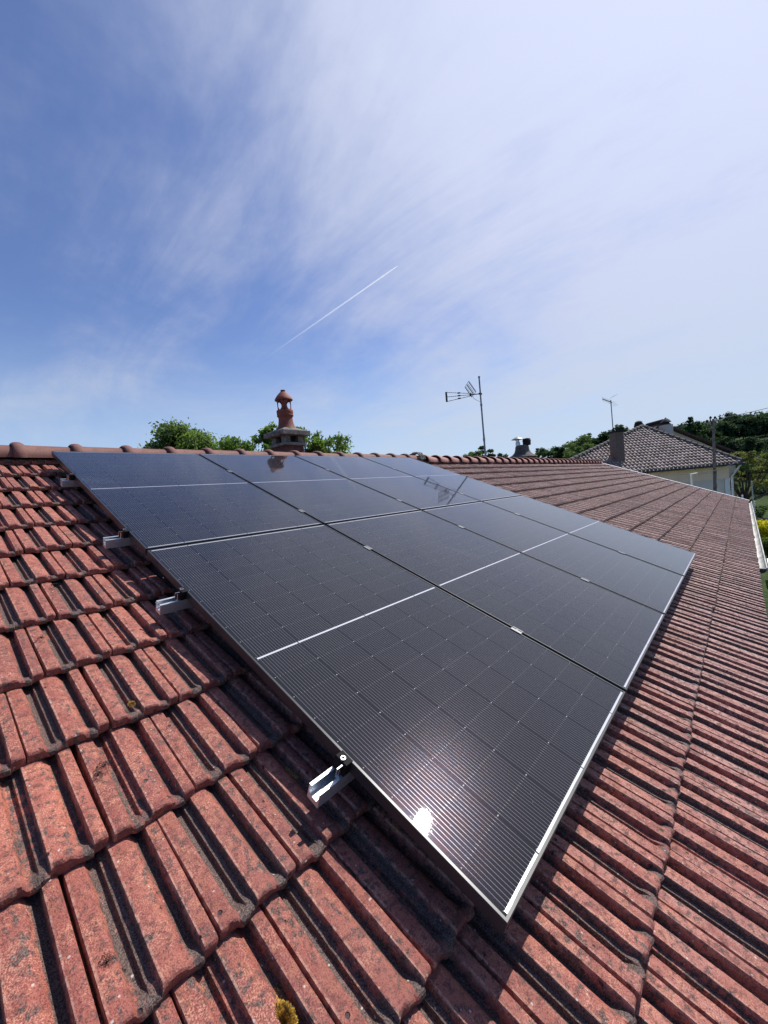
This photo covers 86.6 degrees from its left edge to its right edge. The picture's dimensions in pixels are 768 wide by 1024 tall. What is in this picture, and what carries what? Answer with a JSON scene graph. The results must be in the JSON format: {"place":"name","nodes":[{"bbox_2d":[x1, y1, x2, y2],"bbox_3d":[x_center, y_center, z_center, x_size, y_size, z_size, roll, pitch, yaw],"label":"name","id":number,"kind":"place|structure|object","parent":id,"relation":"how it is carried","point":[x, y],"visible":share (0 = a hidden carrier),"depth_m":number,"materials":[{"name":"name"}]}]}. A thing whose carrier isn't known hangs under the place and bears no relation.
{"place":"outdoors","nodes":[
{"label":"outdoors","id":0,"kind":"place"},
{"bbox_2d":[0,0,767,457],"label":"sky","id":1,"kind":"structure","parent":0,"point":[365,212],"materials":[{"name":"blue"}]},
{"bbox_2d":[569,417,744,496],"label":"neighbouring house","id":2,"kind":"structure","parent":0,"point":[663,446],"depth_m":25.03,"materials":[{"name":"grey tile"}]},
{"bbox_2d":[602,396,613,428],"bbox_3d":[17.605,-6.655,31.227,1.579,4.711,0.640,-6,3,-31],"label":"tv antenna","id":3,"kind":"object","parent":2,"relation":"attached to","point":[603,398],"visible":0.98,"depth_m":30.99,"materials":[{"name":"metal"}]},
{"bbox_2d":[690,473,697,485],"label":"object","id":4,"kind":"object","parent":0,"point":[691,481],"visible":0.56,"depth_m":16.58,"materials":[{"name":"metal"}]},
{"bbox_2d":[735,434,767,616],"bbox_3d":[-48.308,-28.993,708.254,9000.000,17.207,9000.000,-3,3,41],"label":"ground","id":5,"kind":"structure","parent":0,"point":[763,500],"depth_m":39.28,"materials":[{"name":"green plant"}]},
{"bbox_2d":[138,416,221,449],"bbox_3d":[-7.917,0.421,16.944,4.856,8.625,4.815,-3,3,41],"label":"broadleaf tree","id":6,"kind":"object","parent":5,"relation":"on","point":[177,436],"visible":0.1,"depth_m":15.73,"materials":[{"name":"green plant"}]},
{"bbox_2d":[212,435,271,451],"bbox_3d":[-3.730,1.113,12.040,1.691,6.915,1.596,-3,3,41],"label":"leafy tree","id":7,"kind":"object","parent":5,"relation":"on","point":[227,443],"visible":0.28,"depth_m":11.64,"materials":[{"name":"green plant"}]},
{"bbox_2d":[247,421,307,450],"bbox_3d":[-2.932,0.915,12.126,1.586,7.167,1.592,-3,3,41],"label":"leafy tree","id":8,"kind":"object","parent":5,"relation":"on","point":[265,430],"visible":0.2,"depth_m":11.81,"materials":[{"name":"green plant"}]},
{"bbox_2d":[295,426,327,452],"bbox_3d":[-1.880,0.935,12.086,1.231,6.941,1.401,-3,3,41],"label":"leafy tree","id":9,"kind":"object","parent":5,"relation":"on","point":[311,448],"visible":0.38,"depth_m":11.73,"materials":[{"name":"green plant"}]},
{"bbox_2d":[309,431,354,453],"bbox_3d":[-1.228,0.981,12.077,1.431,6.739,1.555,-5,2,0],"label":"leafy tree","id":10,"kind":"object","parent":5,"relation":"on","point":[340,446],"visible":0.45,"depth_m":11.78,"materials":[{"name":"green plant"}]},
{"bbox_2d":[0,390,767,1023],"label":"tiled house","id":11,"kind":"structure","parent":5,"relation":"on","point":[192,854],"depth_m":1.10,"materials":[{"name":"tile"}]},
{"bbox_2d":[60,479,80,486],"bbox_3d":[-0.630,-0.409,4.552,0.044,0.046,4.757,25,21,37],"label":"mounting rail","id":12,"kind":"object","parent":11,"relation":"attached to","point":[68,483],"visible":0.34,"depth_m":2.79,"materials":[{"name":"metal"}]},
{"bbox_2d":[66,473,74,479],"bbox_3d":[-2.153,-0.240,2.798,0.044,0.052,0.051,25,21,37],"label":"end clamp","id":13,"kind":"object","parent":12,"relation":"on","point":[70,476],"visible":1,"depth_m":2.79,"materials":[{"name":"black metal"}]},
{"bbox_2d":[363,457,521,501],"bbox_3d":[0.761,-0.491,5.637,1.957,0.035,1.138,25,21,37],"label":"solar panel","id":14,"kind":"object","parent":12,"relation":"on","point":[480,491],"visible":0.77,"depth_m":5.51,"materials":[{"name":"black glass"}]},
{"bbox_2d":[93,771,101,780],"bbox_3d":[-0.763,0.702,1.087,0.031,0.006,0.025,25,21,37],"label":"moss crumb","id":15,"kind":"object","parent":11,"relation":"on","point":[98,775],"visible":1,"depth_m":1.09,"materials":[{"name":"plant"}]},
{"bbox_2d":[95,761,110,774],"bbox_3d":[-0.764,0.693,1.109,0.049,0.010,0.040,25,21,37],"label":"moss crumb","id":16,"kind":"object","parent":11,"relation":"on","point":[104,765],"visible":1,"depth_m":1.11,"materials":[{"name":"plant"}]},
{"bbox_2d":[98,951,115,969],"bbox_3d":[-0.523,0.849,0.769,0.040,0.008,0.032,25,21,37],"label":"moss crumb","id":17,"kind":"object","parent":11,"relation":"on","point":[110,955],"visible":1,"depth_m":0.77,"materials":[{"name":"plant"}]},
{"bbox_2d":[103,536,134,548],"bbox_3d":[0.113,-0.051,3.894,0.044,0.046,4.757,25,21,37],"label":"mounting rail","id":18,"kind":"object","parent":11,"relation":"attached to","point":[112,541],"visible":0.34,"depth_m":2.14,"materials":[{"name":"metal"}]},
{"bbox_2d":[118,528,129,537],"bbox_3d":[-1.386,0.115,2.167,0.044,0.052,0.051,25,21,37],"label":"end clamp","id":19,"kind":"object","parent":18,"relation":"on","point":[123,532],"visible":1,"depth_m":2.15,"materials":[{"name":"black metal"}]},
{"bbox_2d":[51,451,321,554],"bbox_3d":[-1.523,-0.182,3.038,1.957,0.035,1.138,25,21,37],"label":"solar panel","id":20,"kind":"object","parent":18,"relation":"on","point":[150,501],"visible":0.87,"depth_m":2.81,"materials":[{"name":"black glass"}]},
{"bbox_2d":[199,454,418,524],"bbox_3d":[-0.762,-0.285,3.905,1.957,0.035,1.138,25,21,37],"label":"solar panel","id":21,"kind":"object","parent":18,"relation":"on","point":[323,496],"visible":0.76,"depth_m":3.73,"materials":[{"name":"black glass"}]},
{"bbox_2d":[295,456,479,510],"bbox_3d":[0.000,-0.388,4.771,1.957,0.035,1.138,25,21,37],"label":"solar panel","id":22,"kind":"object","parent":18,"relation":"on","point":[415,492],"visible":0.76,"depth_m":4.62,"materials":[{"name":"black glass"}]},
{"bbox_2d":[127,701,135,706],"bbox_3d":[-0.814,0.618,1.315,0.031,0.006,0.026,25,21,37],"label":"moss clump","id":23,"kind":"object","parent":11,"relation":"on","point":[130,702],"visible":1,"depth_m":1.31,"materials":[{"name":"plant"}]},
{"bbox_2d":[156,596,193,614],"bbox_3d":[0.626,0.187,3.472,0.044,0.046,4.757,25,21,37],"label":"mounting rail","id":24,"kind":"object","parent":11,"relation":"attached to","point":[168,605],"visible":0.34,"depth_m":1.72,"materials":[{"name":"metal"}]},
{"bbox_2d":[175,587,187,600],"bbox_3d":[-0.874,0.353,1.744,0.044,0.052,0.051,25,21,37],"label":"end clamp","id":25,"kind":"object","parent":24,"relation":"on","point":[180,594],"visible":1,"depth_m":1.73,"materials":[{"name":"black metal"}]},
{"bbox_2d":[274,999,297,1023],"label":"moss clump","id":26,"kind":"object","parent":11,"relation":"on","point":[287,1014],"visible":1,"depth_m":0.76,"materials":[{"name":"yellow plant"}]},
{"bbox_2d":[307,766,354,807],"bbox_3d":[1.378,0.535,2.852,0.044,0.046,4.757,25,21,37],"label":"mounting rail","id":27,"kind":"object","parent":11,"relation":"attached to","point":[324,787],"visible":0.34,"depth_m":1.10,"materials":[{"name":"metal"}]},
{"bbox_2d":[147,525,625,934],"bbox_3d":[-0.086,0.484,1.855,1.957,0.035,1.138,25,21,37],"label":"solar panel","id":28,"kind":"object","parent":27,"relation":"on","point":[465,738],"visible":1,"depth_m":1.47,"materials":[{"name":"black glass"}]},
{"bbox_2d":[333,750,352,777],"bbox_3d":[-0.122,0.701,1.125,0.044,0.052,0.051,25,21,37],"label":"end clamp","id":29,"kind":"object","parent":28,"relation":"attached to","point":[343,761],"visible":1,"depth_m":1.12,"materials":[{"name":"black metal"}]},
{"bbox_2d":[510,626,522,633],"bbox_3d":[0.647,0.591,1.997,0.054,0.034,0.034,25,21,37],"label":"clamp","id":30,"kind":"object","parent":28,"relation":"attached to","point":[517,630],"visible":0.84,"depth_m":1.99,"materials":[{"name":"silver metal"}]},
{"bbox_2d":[326,510,664,691],"bbox_3d":[0.675,0.381,2.721,1.957,0.035,1.138,25,21,37],"label":"solar panel","id":31,"kind":"object","parent":27,"relation":"on","point":[603,633],"visible":0.85,"depth_m":2.48,"materials":[{"name":"black glass"}]},
{"bbox_2d":[423,502,684,618],"bbox_3d":[1.436,0.278,3.588,1.957,0.037,1.138,25,21,37],"label":"solar panel","id":32,"kind":"object","parent":27,"relation":"on","point":[651,586],"visible":0.84,"depth_m":3.41,"materials":[{"name":"black glass"}]},
{"bbox_2d":[483,496,695,575],"bbox_3d":[2.198,0.175,4.454,1.957,0.035,1.138,25,21,37],"label":"solar panel","id":33,"kind":"object","parent":27,"relation":"on","point":[671,558],"visible":0.82,"depth_m":4.30,"materials":[{"name":"black glass"}]},
{"bbox_2d":[445,376,485,456],"bbox_3d":[2.068,-2.061,10.053,0.725,2.468,0.683,-3,3,41],"label":"tv antenna","id":34,"kind":"object","parent":11,"relation":"on","point":[471,394],"visible":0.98,"depth_m":9.99,"materials":[{"name":"grey metal"}]},
{"bbox_2d":[469,449,481,456],"bbox_3d":[9.311,-1.966,39.934,2.215,8.435,2.780,-6,2,-19],"label":"distant tree","id":35,"kind":"object","parent":5,"relation":"on","point":[476,453],"visible":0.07,"depth_m":39.83,"materials":[{"name":"green plant"}]},
{"bbox_2d":[478,446,488,456],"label":"conifer","id":36,"kind":"object","parent":5,"relation":"on","point":[480,448],"visible":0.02,"depth_m":41.77,"materials":[{"name":"green plant"}]},
{"bbox_2d":[486,449,496,456],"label":"conifer","id":37,"kind":"object","parent":5,"relation":"on","point":[490,452],"visible":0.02,"depth_m":41.82,"materials":[{"name":"green plant"}]},
{"bbox_2d":[497,453,507,457],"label":"distant tree","id":38,"kind":"object","parent":5,"relation":"on","point":[500,455],"visible":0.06,"depth_m":45.83,"materials":[{"name":"green plant"}]},
{"bbox_2d":[535,447,553,457],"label":"hillside tree","id":39,"kind":"object","parent":5,"relation":"on","point":[541,449],"visible":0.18,"depth_m":79.39,"materials":[{"name":"green plant"}]},
{"bbox_2d":[539,446,559,457],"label":"hillside tree","id":40,"kind":"object","parent":5,"relation":"on","point":[555,452],"visible":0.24,"depth_m":79.41,"materials":[{"name":"green plant"}]},
{"bbox_2d":[552,446,564,458],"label":"hillside tree","id":41,"kind":"object","parent":5,"relation":"on","point":[561,450],"visible":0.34,"depth_m":79.13,"materials":[{"name":"green plant"}]},
{"bbox_2d":[562,436,584,453],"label":"hillside tree","id":42,"kind":"object","parent":5,"relation":"on","point":[570,443],"visible":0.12,"depth_m":75.56,"materials":[{"name":"green plant"}]},
{"bbox_2d":[562,442,592,458],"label":"hillside tree","id":43,"kind":"object","parent":5,"relation":"on","point":[569,453],"visible":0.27,"depth_m":68.99,"materials":[{"name":"green plant"}]},
{"bbox_2d":[569,434,603,451],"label":"hillside tree","id":44,"kind":"object","parent":5,"relation":"on","point":[583,438],"visible":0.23,"depth_m":73.01,"materials":[{"name":"green plant"}]},
{"bbox_2d":[590,431,608,444],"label":"hillside tree","id":45,"kind":"object","parent":5,"relation":"on","point":[602,437],"visible":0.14,"depth_m":72.22,"materials":[{"name":"green plant"}]},
{"bbox_2d":[615,424,629,432],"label":"hillside tree","id":46,"kind":"object","parent":5,"relation":"on","point":[620,425],"visible":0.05,"depth_m":58.93,"materials":[{"name":"green plant"}]},
{"bbox_2d":[683,416,702,437],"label":"conifer","id":47,"kind":"object","parent":5,"relation":"on","point":[691,424],"visible":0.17,"depth_m":59.42,"materials":[{"name":"green plant"}]},
{"bbox_2d":[692,421,709,440],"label":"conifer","id":48,"kind":"object","parent":5,"relation":"on","point":[698,424],"visible":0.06,"depth_m":61.38,"materials":[{"name":"green plant"}]},
{"bbox_2d":[706,416,720,491],"bbox_3d":[18.523,-1.575,22.525,0.884,7.483,0.425,-5,2,-5],"label":"utility pole","id":49,"kind":"object","parent":5,"relation":"on","point":[714,457],"visible":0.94,"depth_m":22.45,"materials":[{"name":"grey concrete"}]},
{"bbox_2d":[705,429,721,438],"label":"woodland tree","id":50,"kind":"object","parent":5,"relation":"on","point":[708,432],"visible":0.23,"depth_m":68.79,"materials":[{"name":"green plant"}]},
{"bbox_2d":[701,420,725,429],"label":"woodland tree","id":51,"kind":"object","parent":5,"relation":"on","point":[708,426],"visible":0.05,"depth_m":96.41,"materials":[{"name":"green plant"}]},
{"bbox_2d":[674,411,767,430],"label":"wood","id":52,"kind":"object","parent":5,"relation":"on","point":[681,426],"visible":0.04,"depth_m":133.80,"materials":[{"name":"green plant"}]},
{"bbox_2d":[715,421,741,438],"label":"woodland tree","id":53,"kind":"object","parent":5,"relation":"on","point":[727,428],"visible":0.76,"depth_m":74.29,"materials":[{"name":"green plant"}]},
{"bbox_2d":[715,436,741,449],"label":"hedge","id":54,"kind":"object","parent":5,"relation":"on","point":[723,440],"visible":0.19,"depth_m":59.58,"materials":[{"name":"green plant"}]},
{"bbox_2d":[721,411,739,420],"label":"woodland tree","id":55,"kind":"object","parent":5,"relation":"on","point":[726,414],"visible":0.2,"depth_m":99.35,"materials":[{"name":"green plant"}]},
{"bbox_2d":[724,418,752,436],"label":"woodland tree","id":56,"kind":"object","parent":5,"relation":"on","point":[736,424],"visible":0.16,"depth_m":76.22,"materials":[{"name":"green plant"}]},
{"bbox_2d":[724,435,757,454],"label":"hedge","id":57,"kind":"object","parent":5,"relation":"on","point":[745,444],"visible":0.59,"depth_m":57.67,"materials":[{"name":"green plant"}]},
{"bbox_2d":[731,415,761,439],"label":"woodland tree","id":58,"kind":"object","parent":5,"relation":"on","point":[753,430],"visible":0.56,"depth_m":75.20,"materials":[{"name":"green plant"}]},
{"bbox_2d":[730,450,767,502],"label":"spreading tree","id":59,"kind":"object","parent":5,"relation":"on","point":[760,481],"visible":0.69,"depth_m":28.53,"materials":[{"name":"green plant"}]},
{"bbox_2d":[736,458,767,477],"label":"hedge","id":60,"kind":"object","parent":5,"relation":"on","point":[744,468],"visible":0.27,"depth_m":51.15,"materials":[{"name":"green plant"}]},
{"bbox_2d":[737,414,767,436],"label":"woodland tree","id":61,"kind":"object","parent":5,"relation":"on","point":[763,422],"visible":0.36,"depth_m":76.20,"materials":[{"name":"green plant"}]},
{"bbox_2d":[740,439,766,460],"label":"hedge","id":62,"kind":"object","parent":5,"relation":"on","point":[759,443],"visible":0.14,"depth_m":58.27,"materials":[{"name":"green plant"}]},
{"bbox_2d":[751,481,755,516],"bbox_3d":[18.246,0.333,20.057,0.260,3.735,0.129,-6,3,-26],"label":"garden stake","id":63,"kind":"object","parent":5,"relation":"on","point":[753,501],"visible":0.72,"depth_m":20.00,"materials":[{"name":"metal"}]},
{"bbox_2d":[745,449,767,459],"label":"hedge","id":64,"kind":"object","parent":5,"relation":"on","point":[757,454],"visible":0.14,"depth_m":54.02,"materials":[{"name":"green plant"}]},
{"bbox_2d":[749,479,767,493],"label":"shrub","id":65,"kind":"object","parent":5,"relation":"on","point":[764,489],"visible":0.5,"depth_m":43.40,"materials":[{"name":"green plant"}]},
{"bbox_2d":[752,503,767,517],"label":"shrub","id":66,"kind":"object","parent":5,"relation":"on","point":[760,511],"visible":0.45,"depth_m":30.59,"materials":[{"name":"green plant"}]},
{"bbox_2d":[753,437,767,452],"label":"hedge","id":67,"kind":"object","parent":5,"relation":"on","point":[764,440],"visible":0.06,"depth_m":59.83,"materials":[{"name":"green plant"}]},
{"bbox_2d":[756,519,767,538],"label":"golden bush","id":68,"kind":"object","parent":5,"relation":"on","point":[763,528],"visible":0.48,"depth_m":19.96,"materials":[{"name":"yellow plant"}]},
{"bbox_2d":[756,518,767,523],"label":"garden wall","id":69,"kind":"structure","parent":5,"relation":"on","point":[763,519],"depth_m":26.13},
{"bbox_2d":[759,413,767,435],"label":"woodland tree","id":70,"kind":"object","parent":5,"relation":"on","point":[765,432],"visible":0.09,"depth_m":77.95,"materials":[{"name":"green plant"}]},
{"bbox_2d":[761,537,767,557],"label":"green bush","id":71,"kind":"object","parent":5,"relation":"on","point":[764,541],"visible":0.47,"depth_m":18.62,"materials":[{"name":"green plant"}]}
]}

